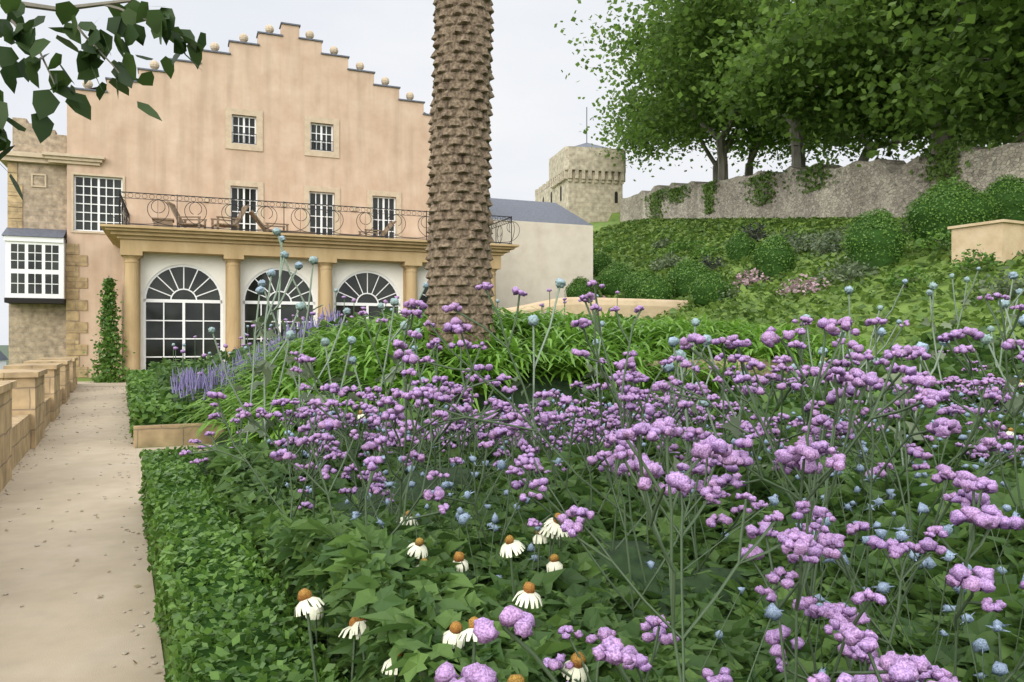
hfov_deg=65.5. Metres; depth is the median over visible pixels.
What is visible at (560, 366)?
agapanthus plants
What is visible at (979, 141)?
plane tree
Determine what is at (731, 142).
plane tree
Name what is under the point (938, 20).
plane tree
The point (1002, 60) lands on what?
plane tree
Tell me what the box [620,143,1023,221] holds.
rampart wall
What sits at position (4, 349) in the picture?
ground
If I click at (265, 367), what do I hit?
echinops thistle plants
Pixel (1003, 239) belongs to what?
garden render walls
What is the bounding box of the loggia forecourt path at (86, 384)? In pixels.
[76,381,126,386]
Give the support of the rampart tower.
on the garden ground at (615, 218)
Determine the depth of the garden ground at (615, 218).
21.05 m
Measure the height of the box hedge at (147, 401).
1.147 m
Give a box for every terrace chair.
[166,201,206,228]
[211,204,248,230]
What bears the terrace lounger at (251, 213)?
on the mansion building
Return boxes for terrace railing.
[108,191,519,243]
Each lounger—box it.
[248,210,314,233]
[337,221,396,237]
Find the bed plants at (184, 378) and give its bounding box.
[148,288,657,404]
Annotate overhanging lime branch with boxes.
[0,0,205,199]
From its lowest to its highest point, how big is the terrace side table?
0.470 m
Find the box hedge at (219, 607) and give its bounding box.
[138,445,354,681]
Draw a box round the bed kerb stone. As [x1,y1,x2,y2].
[133,423,223,447]
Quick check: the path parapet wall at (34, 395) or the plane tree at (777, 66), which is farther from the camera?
the plane tree at (777, 66)
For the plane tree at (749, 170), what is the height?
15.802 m
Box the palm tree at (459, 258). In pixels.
[423,0,495,358]
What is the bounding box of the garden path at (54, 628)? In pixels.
[0,386,164,681]
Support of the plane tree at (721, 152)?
on the garden ground at (615, 218)
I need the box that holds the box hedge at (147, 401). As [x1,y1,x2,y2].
[125,368,174,437]
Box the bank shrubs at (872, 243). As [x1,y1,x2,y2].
[564,129,1023,355]
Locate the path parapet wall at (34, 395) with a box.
[0,357,77,491]
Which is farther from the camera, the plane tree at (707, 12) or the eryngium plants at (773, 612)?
the plane tree at (707, 12)
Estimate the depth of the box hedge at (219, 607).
3.35 m
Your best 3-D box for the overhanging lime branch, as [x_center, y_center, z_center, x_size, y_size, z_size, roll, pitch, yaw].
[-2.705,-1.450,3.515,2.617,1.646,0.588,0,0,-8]
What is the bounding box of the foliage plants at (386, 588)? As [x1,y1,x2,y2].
[194,322,1023,681]
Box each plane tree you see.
[554,0,930,166]
[578,0,855,180]
[587,83,830,180]
[647,76,879,175]
[654,0,1020,173]
[739,1,1022,168]
[749,0,1023,179]
[804,0,1023,168]
[895,0,1023,127]
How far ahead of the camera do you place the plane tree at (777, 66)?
34.30 m
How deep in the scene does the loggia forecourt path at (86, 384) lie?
22.54 m
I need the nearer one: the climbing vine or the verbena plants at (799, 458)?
the verbena plants at (799, 458)
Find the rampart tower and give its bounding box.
[535,107,625,222]
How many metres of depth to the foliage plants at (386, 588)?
3.01 m
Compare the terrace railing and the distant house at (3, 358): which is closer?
the terrace railing
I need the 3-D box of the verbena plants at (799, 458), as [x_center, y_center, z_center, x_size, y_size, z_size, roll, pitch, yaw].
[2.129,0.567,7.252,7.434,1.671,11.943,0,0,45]
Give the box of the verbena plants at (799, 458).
[179,280,1023,681]
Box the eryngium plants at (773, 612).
[246,376,1023,681]
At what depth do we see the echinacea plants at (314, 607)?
2.40 m
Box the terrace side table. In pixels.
[152,217,173,226]
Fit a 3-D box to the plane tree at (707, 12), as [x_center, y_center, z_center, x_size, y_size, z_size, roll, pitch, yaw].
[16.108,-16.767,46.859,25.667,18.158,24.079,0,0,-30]
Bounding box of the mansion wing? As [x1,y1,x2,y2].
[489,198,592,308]
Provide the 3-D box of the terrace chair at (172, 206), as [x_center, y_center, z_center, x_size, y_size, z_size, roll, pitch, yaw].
[-10.559,-3.942,25.852,1.082,1.080,0.640,0,0,-2]
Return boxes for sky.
[0,0,1008,344]
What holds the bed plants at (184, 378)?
on the garden ground at (615, 218)
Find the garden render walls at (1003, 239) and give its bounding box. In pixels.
[500,219,1023,380]
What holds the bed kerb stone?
on the garden ground at (615, 218)
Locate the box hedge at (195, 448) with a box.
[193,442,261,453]
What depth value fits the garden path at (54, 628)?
5.42 m
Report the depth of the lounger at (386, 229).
28.25 m
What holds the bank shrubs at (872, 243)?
on the garden ground at (615, 218)
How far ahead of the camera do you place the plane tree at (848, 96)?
35.13 m
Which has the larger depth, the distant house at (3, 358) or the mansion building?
the distant house at (3, 358)
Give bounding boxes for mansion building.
[0,22,518,381]
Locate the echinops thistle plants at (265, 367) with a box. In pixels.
[208,227,1023,479]
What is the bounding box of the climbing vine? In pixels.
[81,275,134,382]
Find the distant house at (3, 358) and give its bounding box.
[0,351,8,368]
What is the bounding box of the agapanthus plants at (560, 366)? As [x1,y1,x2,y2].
[165,306,903,449]
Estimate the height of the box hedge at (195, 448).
1.267 m
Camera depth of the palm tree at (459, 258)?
10.65 m
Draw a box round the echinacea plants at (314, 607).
[294,380,1023,681]
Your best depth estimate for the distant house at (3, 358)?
125.64 m
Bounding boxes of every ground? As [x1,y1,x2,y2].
[0,345,8,364]
[77,212,1023,673]
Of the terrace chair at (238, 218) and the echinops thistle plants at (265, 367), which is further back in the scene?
the terrace chair at (238, 218)

